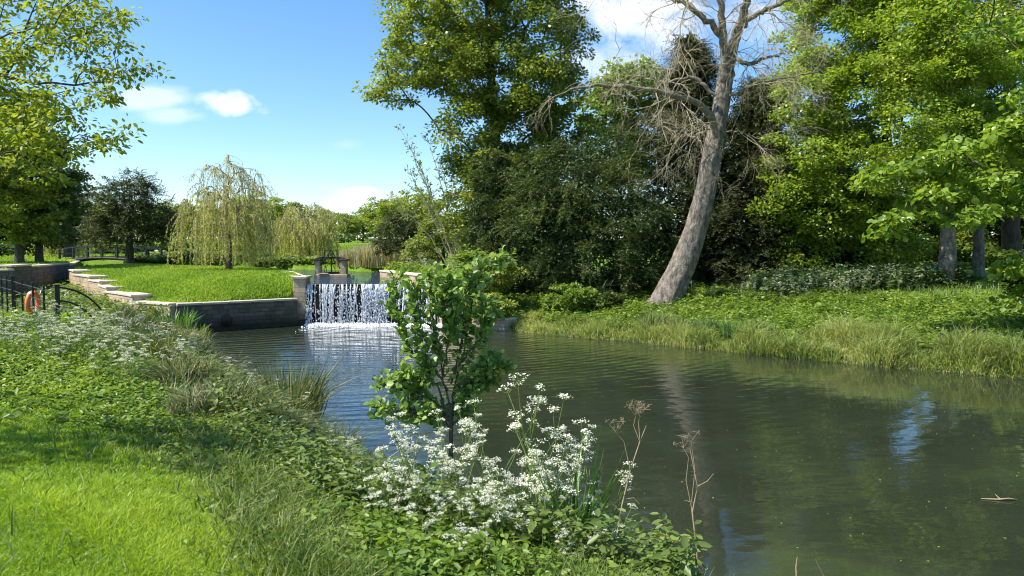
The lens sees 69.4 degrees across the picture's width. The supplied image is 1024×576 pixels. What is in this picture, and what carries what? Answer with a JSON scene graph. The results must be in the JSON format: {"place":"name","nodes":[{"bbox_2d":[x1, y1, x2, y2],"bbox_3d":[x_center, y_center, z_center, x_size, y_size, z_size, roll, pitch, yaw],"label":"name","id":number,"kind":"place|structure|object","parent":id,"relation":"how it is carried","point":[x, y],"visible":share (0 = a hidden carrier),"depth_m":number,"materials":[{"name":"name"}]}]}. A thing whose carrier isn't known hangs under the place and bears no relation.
{"place":"outdoors","nodes":[
{"label":"outdoors","id":0,"kind":"place"},
{"bbox_2d":[0,311,315,575],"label":"lawn grass","id":1,"kind":"structure","parent":0,"point":[44,538],"depth_m":4.43,"materials":[{"name":"green plant"}]},
{"bbox_2d":[283,269,426,284],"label":"river water","id":2,"kind":"structure","parent":0,"point":[358,278],"depth_m":38.44,"materials":[{"name":"liquid"}]},
{"bbox_2d":[312,250,349,276],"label":"sluice gate","id":3,"kind":"structure","parent":2,"relation":"in","point":[342,261],"depth_m":40.94,"materials":[{"name":"stone"}]},
{"bbox_2d":[305,284,437,324],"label":"waterfall","id":4,"kind":"structure","parent":0,"point":[373,295],"depth_m":31.50,"materials":[{"name":"white liquid"}]},
{"bbox_2d":[0,0,1023,238],"label":"sky","id":5,"kind":"structure","parent":0,"point":[267,85],"materials":[{"name":"blue"}]},
{"bbox_2d":[1,239,1023,458],"bbox_3d":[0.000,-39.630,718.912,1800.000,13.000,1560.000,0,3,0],"label":"ground","id":6,"kind":"structure","parent":0,"point":[360,269],"depth_m":50.39,"materials":[{"name":"green plant"}]},
{"bbox_2d":[0,111,79,262],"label":"lime tree","id":7,"kind":"object","parent":6,"relation":"on","point":[18,202],"visible":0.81,"depth_m":41.55,"materials":[{"name":"green plant"}]},
{"bbox_2d":[0,261,79,297],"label":"channel wall","id":8,"kind":"structure","parent":6,"relation":"on","point":[41,275],"depth_m":36.61,"materials":[{"name":"grey stone"}]},
{"bbox_2d":[0,97,87,261],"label":"dark tree","id":9,"kind":"object","parent":6,"relation":"on","point":[38,246],"visible":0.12,"depth_m":46.61,"materials":[{"name":"green plant"}]},
{"bbox_2d":[0,275,101,321],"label":"metal fence","id":10,"kind":"object","parent":6,"relation":"on","point":[57,288],"visible":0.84,"depth_m":18.86,"materials":[{"name":"black metal"}]},
{"bbox_2d":[25,291,41,313],"bbox_3d":[-12.538,0.399,19.394,0.136,0.673,0.718,0,3,-5],"label":"lifebuoy","id":11,"kind":"object","parent":10,"relation":"hanging from","point":[28,301],"visible":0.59,"depth_m":19.18,"materials":[{"name":"orange plastic"}]},
{"bbox_2d":[26,231,94,256],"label":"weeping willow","id":12,"kind":"object","parent":6,"relation":"on","point":[80,251],"visible":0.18,"depth_m":76.94,"materials":[{"name":"green plant"}]},
{"bbox_2d":[35,163,98,257],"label":"dark tree","id":13,"kind":"object","parent":6,"relation":"on","point":[70,240],"visible":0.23,"depth_m":74.55,"materials":[{"name":"green plant"}]},
{"bbox_2d":[0,276,173,318],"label":"channel plants","id":14,"kind":"object","parent":6,"relation":"on","point":[82,301],"visible":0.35,"depth_m":29.83,"materials":[{"name":"green plant"}]},
{"bbox_2d":[0,0,175,187],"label":"hornbeam tree","id":15,"kind":"object","parent":6,"relation":"on","point":[39,107],"visible":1,"depth_m":12.96,"materials":[{"name":"green plant"}]},
{"bbox_2d":[58,245,162,261],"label":"footbridge","id":16,"kind":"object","parent":6,"relation":"on","point":[115,257],"visible":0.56,"depth_m":59.64,"materials":[{"name":"black paint"}]},
{"bbox_2d":[67,269,186,323],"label":"stepped wall","id":17,"kind":"structure","parent":6,"relation":"on","point":[90,283],"depth_m":31.99,"materials":[{"name":"stone"}]},
{"bbox_2d":[73,167,187,263],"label":"dark oak","id":18,"kind":"object","parent":6,"relation":"on","point":[131,216],"visible":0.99,"depth_m":53.87,"materials":[{"name":"green plant"}]},
{"bbox_2d":[0,306,296,452],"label":"hedge garlic","id":19,"kind":"object","parent":6,"relation":"on","point":[26,360],"visible":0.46,"depth_m":8.74,"materials":[{"name":"green plant"}]},
{"bbox_2d":[0,239,322,253],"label":"hedgerow","id":20,"kind":"object","parent":6,"relation":"on","point":[164,247],"visible":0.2,"depth_m":110.03,"materials":[{"name":"green plant"}]},
{"bbox_2d":[137,307,204,329],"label":"flag clump","id":21,"kind":"object","parent":6,"relation":"on","point":[183,317],"visible":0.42,"depth_m":26.52,"materials":[{"name":"green plant"}]},
{"bbox_2d":[75,262,296,302],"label":"island grass","id":22,"kind":"structure","parent":6,"relation":"on","point":[161,282],"depth_m":33.08,"materials":[{"name":"green plant"}]},
{"bbox_2d":[0,226,441,244],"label":"hedgerow","id":23,"kind":"object","parent":6,"relation":"on","point":[344,239],"visible":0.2,"depth_m":178.58,"materials":[{"name":"green plant"}]},
{"bbox_2d":[166,155,279,269],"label":"weeping willow","id":24,"kind":"object","parent":6,"relation":"on","point":[226,208],"visible":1,"depth_m":40.30,"materials":[{"name":"green plant"}]},
{"bbox_2d":[0,244,447,275],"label":"field grass","id":25,"kind":"structure","parent":6,"relation":"on","point":[5,259],"depth_m":57.12,"materials":[{"name":"green plant"}]},
{"bbox_2d":[123,248,336,267],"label":"river bank plants","id":26,"kind":"object","parent":6,"relation":"on","point":[153,257],"visible":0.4,"depth_m":56.63,"materials":[{"name":"green plant"}]},
{"bbox_2d":[176,298,297,331],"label":"pond wall","id":27,"kind":"structure","parent":6,"relation":"on","point":[242,314],"depth_m":29.79,"materials":[{"name":"grey stone"}]},
{"bbox_2d":[107,305,413,475],"bbox_3d":[-7.015,1.433,16.205,4.370,2.240,20.431,-2,3,-29],"label":"bank sedge","id":28,"kind":"object","parent":6,"relation":"on","point":[185,369],"visible":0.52,"depth_m":9.42,"materials":[{"name":"green plant"}]},
{"bbox_2d":[232,196,304,238],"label":"distant tree","id":29,"kind":"object","parent":6,"relation":"on","point":[279,209],"visible":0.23,"depth_m":148.11,"materials":[{"name":"green plant"}]},
{"bbox_2d":[232,350,368,419],"bbox_3d":[-3.543,1.683,11.550,2.180,1.290,2.384,2,3,29],"label":"sedge clump","id":30,"kind":"object","parent":6,"relation":"on","point":[316,393],"visible":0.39,"depth_m":11.59,"materials":[{"name":"green plant"}]},
{"bbox_2d":[292,276,311,324],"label":"weir pier","id":31,"kind":"structure","parent":6,"relation":"on","point":[300,283],"depth_m":31.47,"materials":[{"name":"stone"}]},
{"bbox_2d":[263,202,346,256],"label":"weeping willow","id":32,"kind":"object","parent":6,"relation":"on","point":[308,236],"visible":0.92,"depth_m":60.87,"materials":[{"name":"green plant"}]},
{"bbox_2d":[332,212,363,239],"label":"distant tree","id":33,"kind":"object","parent":6,"relation":"on","point":[352,226],"visible":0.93,"depth_m":227.60,"materials":[{"name":"green plant"}]},
{"bbox_2d":[310,412,385,450],"bbox_3d":[-2.553,2.145,10.320,1.601,0.830,1.558,2,3,32],"label":"sedge clump","id":34,"kind":"object","parent":6,"relation":"on","point":[351,435],"visible":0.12,"depth_m":10.50,"materials":[{"name":"green plant"}]},
{"bbox_2d":[0,312,733,575],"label":"bank grass","id":35,"kind":"structure","parent":6,"relation":"on","point":[256,490],"depth_m":4.55,"materials":[{"name":"green plant"}]},
{"bbox_2d":[307,285,436,323],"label":"weir wall","id":36,"kind":"structure","parent":6,"relation":"on","point":[317,296],"depth_m":31.75,"materials":[{"name":"stone"}]},
{"bbox_2d":[357,196,391,239],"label":"distant tree","id":37,"kind":"object","parent":6,"relation":"on","point":[370,214],"visible":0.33,"depth_m":196.64,"materials":[{"name":"green plant"}]},
{"bbox_2d":[335,243,439,267],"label":"reed bed","id":38,"kind":"object","parent":6,"relation":"on","point":[359,256],"visible":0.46,"depth_m":50.52,"materials":[{"name":"green plant"}]},
{"bbox_2d":[363,467,414,520],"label":"cow parsley","id":39,"kind":"object","parent":6,"relation":"on","point":[380,492],"visible":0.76,"depth_m":4.98,"materials":[{"name":"white plant"}]},
{"bbox_2d":[370,198,415,238],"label":"distant tree","id":40,"kind":"object","parent":6,"relation":"on","point":[388,206],"visible":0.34,"depth_m":178.12,"materials":[{"name":"green plant"}]},
{"bbox_2d":[372,416,430,510],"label":"cow parsley","id":41,"kind":"object","parent":6,"relation":"on","point":[396,441],"visible":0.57,"depth_m":5.09,"materials":[{"name":"white plant"}]},
{"bbox_2d":[383,429,427,514],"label":"cow parsley","id":42,"kind":"object","parent":6,"relation":"on","point":[399,470],"visible":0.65,"depth_m":5.08,"materials":[{"name":"white plant"}]},
{"bbox_2d":[367,204,444,263],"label":"shrub","id":43,"kind":"object","parent":6,"relation":"on","point":[410,226],"visible":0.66,"depth_m":46.36,"materials":[{"name":"green plant"}]},
{"bbox_2d":[386,411,427,520],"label":"cow parsley","id":44,"kind":"object","parent":6,"relation":"on","point":[406,426],"visible":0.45,"depth_m":5.41,"materials":[{"name":"white plant"}]},
{"bbox_2d":[377,186,440,229],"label":"distant tree","id":45,"kind":"object","parent":6,"relation":"on","point":[416,201],"visible":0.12,"depth_m":186.96,"materials":[{"name":"green plant"}]},
{"bbox_2d":[396,470,423,526],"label":"cow parsley","id":46,"kind":"object","parent":6,"relation":"on","point":[416,481],"visible":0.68,"depth_m":4.74,"materials":[{"name":"white plant"}]},
{"bbox_2d":[375,431,452,512],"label":"cow parsley","id":47,"kind":"object","parent":6,"relation":"on","point":[398,467],"visible":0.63,"depth_m":5.16,"materials":[{"name":"white plant"}]},
{"bbox_2d":[398,445,440,526],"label":"cow parsley","id":48,"kind":"object","parent":6,"relation":"on","point":[405,468],"visible":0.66,"depth_m":4.92,"materials":[{"name":"white plant"}]},
{"bbox_2d":[382,124,460,269],"bbox_3d":[-4.564,-4.129,37.691,4.170,8.584,1.712,0,3,-9],"label":"young poplar","id":49,"kind":"object","parent":6,"relation":"on","point":[430,193],"visible":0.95,"depth_m":37.79,"materials":[{"name":"green plant"}]},
{"bbox_2d":[149,358,705,575],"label":"ground elder","id":50,"kind":"object","parent":6,"relation":"on","point":[440,562],"visible":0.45,"depth_m":4.22,"materials":[{"name":"green plant"}]},
{"bbox_2d":[363,245,517,509],"bbox_3d":[-0.542,0.884,5.798,1.173,2.443,0.703,0,3,0],"label":"alder sapling","id":51,"kind":"object","parent":6,"relation":"on","point":[443,292],"visible":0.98,"depth_m":5.71,"materials":[{"name":"green plant"}]},
{"bbox_2d":[386,260,494,292],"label":"bank plants","id":52,"kind":"object","parent":6,"relation":"on","point":[413,268],"visible":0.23,"depth_m":37.91,"materials":[{"name":"green plant"}]},
{"bbox_2d":[420,460,460,535],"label":"cow parsley","id":53,"kind":"object","parent":6,"relation":"on","point":[433,519],"visible":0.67,"depth_m":4.69,"materials":[{"name":"white plant"}]},
{"bbox_2d":[400,195,484,268],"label":"shrub","id":54,"kind":"object","parent":6,"relation":"on","point":[419,239],"visible":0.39,"depth_m":41.50,"materials":[{"name":"green plant"}]},
{"bbox_2d":[432,417,466,519],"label":"cow parsley","id":55,"kind":"object","parent":6,"relation":"on","point":[441,439],"visible":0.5,"depth_m":5.15,"materials":[{"name":"white plant"}]},
{"bbox_2d":[427,409,479,508],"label":"cow parsley","id":56,"kind":"object","parent":6,"relation":"on","point":[455,449],"visible":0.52,"depth_m":5.35,"materials":[{"name":"white plant"}]},
{"bbox_2d":[430,412,481,508],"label":"cow parsley","id":57,"kind":"object","parent":6,"relation":"on","point":[477,416],"visible":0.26,"depth_m":5.40,"materials":[{"name":"white plant"}]},
{"bbox_2d":[201,364,712,575],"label":"tall nettles","id":58,"kind":"object","parent":6,"relation":"on","point":[661,554],"visible":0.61,"depth_m":4.92,"materials":[{"name":"green plant"}]},
{"bbox_2d":[442,522,477,563],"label":"cow parsley","id":59,"kind":"object","parent":6,"relation":"on","point":[461,529],"visible":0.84,"depth_m":4.13,"materials":[{"name":"white plant"}]},
{"bbox_2d":[424,433,500,536],"bbox_3d":[-0.272,1.383,4.686,0.459,0.863,0.408,2,3,27],"label":"cow parsley","id":60,"kind":"object","parent":6,"relation":"on","point":[450,497],"visible":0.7,"depth_m":4.72,"materials":[{"name":"white plant"}]},
{"bbox_2d":[436,477,492,528],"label":"cow parsley","id":61,"kind":"object","parent":6,"relation":"on","point":[474,488],"visible":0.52,"depth_m":4.75,"materials":[{"name":"white plant"}]},
{"bbox_2d":[445,248,491,272],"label":"leafy bush","id":62,"kind":"object","parent":6,"relation":"on","point":[465,257],"visible":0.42,"depth_m":33.32,"materials":[{"name":"green plant"}]},
{"bbox_2d":[438,399,503,504],"bbox_3d":[-0.254,1.367,5.110,0.410,1.157,0.550,2,3,31],"label":"cow parsley","id":63,"kind":"object","parent":6,"relation":"on","point":[466,452],"visible":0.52,"depth_m":5.15,"materials":[{"name":"white plant"}]},
{"bbox_2d":[438,288,516,330],"bbox_3d":[-1.495,1.015,30.591,3.915,2.001,0.861,3,4,41],"label":"weir abutment","id":64,"kind":"object","parent":6,"relation":"on","point":[502,325],"visible":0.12,"depth_m":29.31,"materials":[{"name":"stone"}]},
{"bbox_2d":[351,0,604,244],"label":"maple tree","id":65,"kind":"object","parent":6,"relation":"on","point":[465,63],"visible":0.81,"depth_m":37.85,"materials":[{"name":"green plant"}]},
{"bbox_2d":[462,291,519,322],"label":"leafy bush","id":66,"kind":"object","parent":6,"relation":"on","point":[506,310],"visible":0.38,"depth_m":29.39,"materials":[{"name":"green plant"}]},
{"bbox_2d":[444,418,538,530],"bbox_3d":[-0.165,1.401,4.974,0.517,1.095,0.582,-3,4,-45],"label":"cow parsley","id":67,"kind":"object","parent":6,"relation":"on","point":[471,454],"visible":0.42,"depth_m":4.89,"materials":[{"name":"white plant"}]},
{"bbox_2d":[470,253,528,295],"bbox_3d":[-0.656,-0.102,31.573,2.633,2.873,2.314,-3,4,-41],"label":"leafy bush","id":68,"kind":"object","parent":6,"relation":"on","point":[509,273],"visible":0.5,"depth_m":31.26,"materials":[{"name":"green plant"}]},
{"bbox_2d":[448,137,551,295],"bbox_3d":[-0.525,-3.322,36.491,5.484,8.565,6.901,0,3,0],"label":"yew tree","id":69,"kind":"object","parent":6,"relation":"on","point":[490,166],"visible":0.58,"depth_m":35.74,"materials":[{"name":"green plant"}]},
{"bbox_2d":[471,439,529,554],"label":"cow parsley","id":70,"kind":"object","parent":6,"relation":"on","point":[493,482],"visible":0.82,"depth_m":4.49,"materials":[{"name":"white plant"}]},
{"bbox_2d":[473,471,535,531],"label":"cow parsley","id":71,"kind":"object","parent":6,"relation":"on","point":[515,505],"visible":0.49,"depth_m":4.65,"materials":[{"name":"white plant"}]},
{"bbox_2d":[484,488,548,540],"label":"cow parsley","id":72,"kind":"object","parent":6,"relation":"on","point":[512,514],"visible":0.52,"depth_m":4.50,"materials":[{"name":"white plant"}]},
{"bbox_2d":[477,448,562,528],"bbox_3d":[0.000,1.492,4.864,0.622,0.936,0.484,2,4,39],"label":"cow parsley","id":73,"kind":"object","parent":6,"relation":"on","point":[532,461],"visible":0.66,"depth_m":4.82,"materials":[{"name":"white plant"}]},
{"bbox_2d":[496,383,573,518],"bbox_3d":[0.102,1.373,5.065,0.637,1.349,0.718,1,3,17],"label":"cow parsley","id":74,"kind":"object","parent":6,"relation":"on","point":[560,429],"visible":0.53,"depth_m":5.13,"materials":[{"name":"white plant"}]},
{"bbox_2d":[495,460,575,540],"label":"cow parsley","id":75,"kind":"object","parent":6,"relation":"on","point":[536,492],"visible":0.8,"depth_m":4.64,"materials":[{"name":"white plant"}]},
{"bbox_2d":[484,372,592,528],"bbox_3d":[0.168,1.291,4.951,0.720,1.516,0.537,-1,3,-15],"label":"cow parsley","id":76,"kind":"object","parent":6,"relation":"on","point":[537,402],"visible":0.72,"depth_m":4.85,"materials":[{"name":"white plant"}]},
{"bbox_2d":[506,425,571,529],"bbox_3d":[0.156,1.447,4.772,0.494,1.045,0.556,1,3,11],"label":"cow parsley","id":77,"kind":"object","parent":6,"relation":"on","point":[558,446],"visible":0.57,"depth_m":4.78,"materials":[{"name":"white plant"}]},
{"bbox_2d":[536,444,586,532],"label":"cow parsley","id":78,"kind":"object","parent":6,"relation":"on","point":[577,462],"visible":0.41,"depth_m":4.69,"materials":[{"name":"white plant"}]},
{"bbox_2d":[504,426,633,551],"bbox_3d":[0.381,1.510,4.998,0.909,1.152,1.021,0,3,0],"label":"iris clump","id":79,"kind":"object","parent":6,"relation":"on","point":[576,487],"visible":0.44,"depth_m":4.87,"materials":[{"name":"green plant"}]},
{"bbox_2d":[537,424,600,531],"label":"cow parsley","id":80,"kind":"object","parent":6,"relation":"on","point":[588,442],"visible":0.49,"depth_m":4.98,"materials":[{"name":"white plant"}]},
{"bbox_2d":[539,280,600,311],"bbox_3d":[2.486,0.473,30.544,2.789,1.575,2.482,0,3,0],"label":"leafy bush","id":81,"kind":"object","parent":6,"relation":"on","point":[583,298],"visible":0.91,"depth_m":30.00,"materials":[{"name":"green plant"}]},
{"bbox_2d":[541,419,610,531],"bbox_3d":[0.466,1.516,5.017,0.426,1.203,0.571,3,4,42],"label":"cow parsley","id":82,"kind":"object","parent":6,"relation":"on","point":[585,459],"visible":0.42,"depth_m":5.05,"materials":[{"name":"white plant"}]},
{"bbox_2d":[481,120,691,297],"bbox_3d":[3.244,-3.381,34.881,10.071,9.188,8.726,0,3,0],"label":"yew tree","id":83,"kind":"object","parent":6,"relation":"on","point":[553,212],"visible":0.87,"depth_m":33.49,"materials":[{"name":"green plant"}]},
{"bbox_2d":[586,461,634,540],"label":"cow parsley","id":84,"kind":"object","parent":6,"relation":"on","point":[621,481],"visible":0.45,"depth_m":4.78,"materials":[{"name":"white plant"}]},
{"bbox_2d":[590,290,633,311],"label":"leafy bush","id":85,"kind":"object","parent":6,"relation":"on","point":[608,300],"visible":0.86,"depth_m":29.66,"materials":[{"name":"green plant"}]},
{"bbox_2d":[564,54,675,225],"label":"woodland tree","id":86,"kind":"object","parent":6,"relation":"on","point":[593,100],"visible":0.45,"depth_m":45.45,"materials":[{"name":"green plant"}]},
{"bbox_2d":[605,400,650,546],"bbox_3d":[0.733,1.375,4.670,0.297,1.354,0.152,0,3,0],"label":"dry stem","id":87,"kind":"object","parent":6,"relation":"on","point":[640,408],"visible":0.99,"depth_m":4.66,"materials":[{"name":"brown plant"}]},
{"bbox_2d":[597,26,775,287],"bbox_3d":[9.170,-5.964,37.889,10.474,14.356,10.312,0,3,0],"label":"conifer tree","id":88,"kind":"object","parent":6,"relation":"on","point":[684,188],"visible":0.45,"depth_m":36.48,"materials":[{"name":"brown plant"}]},
{"bbox_2d":[521,0,854,305],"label":"leaning tree","id":89,"kind":"object","parent":6,"relation":"on","point":[674,282],"visible":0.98,"depth_m":30.14,"materials":[{"name":"grey plant"}]},
{"bbox_2d":[673,431,710,573],"bbox_3d":[1.094,1.457,4.492,0.247,1.207,0.077,0,3,0],"label":"dry stem","id":90,"kind":"object","parent":6,"relation":"on","point":[691,502],"visible":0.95,"depth_m":4.47,"materials":[{"name":"brown plant"}]},
{"bbox_2d":[714,318,746,338],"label":"blue sedge","id":91,"kind":"object","parent":6,"relation":"on","point":[725,331],"visible":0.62,"depth_m":24.19,"materials":[{"name":"plant"}]},
{"bbox_2d":[480,276,1023,350],"bbox_3d":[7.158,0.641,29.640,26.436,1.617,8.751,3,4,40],"label":"nettle bed","id":92,"kind":"object","parent":6,"relation":"on","point":[532,302],"visible":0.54,"depth_m":26.94,"materials":[{"name":"green plant"}]},
{"bbox_2d":[664,73,852,288],"bbox_3d":[11.894,-4.811,36.940,9.551,11.449,9.454,0,3,0],"label":"conifer tree","id":93,"kind":"object","parent":6,"relation":"on","point":[756,241],"visible":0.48,"depth_m":35.46,"materials":[{"name":"green plant"}]},
{"bbox_2d":[509,308,1023,379],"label":"reed margin","id":94,"kind":"object","parent":6,"relation":"on","point":[884,346],"visible":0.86,"depth_m":21.54,"materials":[{"name":"green plant"}]},
{"bbox_2d":[759,109,910,271],"bbox_3d":[17.627,-4.791,40.798,8.599,11.046,9.507,0,3,0],"label":"conifer tree","id":95,"kind":"object","parent":6,"relation":"on","point":[844,258],"visible":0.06,"depth_m":39.36,"materials":[{"name":"green plant"}]},
{"bbox_2d":[744,0,982,271],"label":"lime tree","id":96,"kind":"object","parent":6,"relation":"on","point":[810,184],"visible":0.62,"depth_m":33.99,"materials":[{"name":"green plant"}]},
{"bbox_2d":[745,261,984,296],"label":"bramble bank","id":97,"kind":"structure","parent":6,"relation":"on","point":[926,275],"depth_m":30.98,"materials":[{"name":"green plant"}]},
{"bbox_2d":[860,184,965,264],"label":"woodland tree","id":98,"kind":"object","parent":6,"relation":"on","point":[934,228],"visible":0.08,"depth_m":51.11,"materials":[{"name":"green plant"}]},
{"bbox_2d":[846,0,1023,313],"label":"sycamore tree","id":99,"kind":"object","parent":6,"relation":"on","point":[1008,131],"visible":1,"depth_m":21.09,"materials":[{"name":"green plant"}]},
{"bbox_2d":[848,0,1023,287],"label":"lime tree","id":100,"kind":"object","parent":6,"relation":"on","point":[950,70],"visible":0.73,"depth_m":29.70,"materials":[{"name":"green plant"}]},
{"bbox_2d":[903,185,998,264],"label":"woodland tree","id":101,"kind":"object","parent":6,"relation":"on","point":[963,236],"visible":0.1,"depth_m":54.35,"materials":[{"name":"green plant"}]},
{"bbox_2d":[899,0,1023,261],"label":"lime tree","id":102,"kind":"object","parent":6,"relation":"on","point":[1011,236],"visible":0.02,"depth_m":40.48,"materials":[{"name":"green plant"}]},
{"bbox_2d":[923,2,1022,275],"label":"lime tree","id":103,"kind":"object","parent":6,"relation":"on","point":[978,256],"visible":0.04,"depth_m":38.18,"materials":[{"name":"green leaves"},{"name":"brown bark"}]},
{"bbox_2d":[957,217,1023,267],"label":"woodland tree","id":104,"kind":"object","parent":6,"relation":"on","point":[991,250],"visible":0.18,"depth_m":50.11,"materials":[{"name":"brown plant"}]},
{"bbox_2d":[987,248,1023,309],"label":"leafy bush","id":105,"kind":"object","parent":6,"relation":"on","point":[1008,284],"visible":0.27,"depth_m":24.90,"materials":[{"name":"green plant"}]},
{"bbox_2d":[205,325,1023,575],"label":"pond water","id":106,"kind":"structure","parent":0,"point":[797,428],"depth_m":12.48,"materials":[{"name":"green liquid"}]},
{"bbox_2d":[301,322,442,330],"bbox_3d":[-5.848,1.574,30.276,5.961,0.157,2.653,0,3,0],"label":"foam","id":107,"kind":"object","parent":106,"relation":"on","point":[334,324],"visible":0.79,"depth_m":31.21,"materials":[{"name":"white"}]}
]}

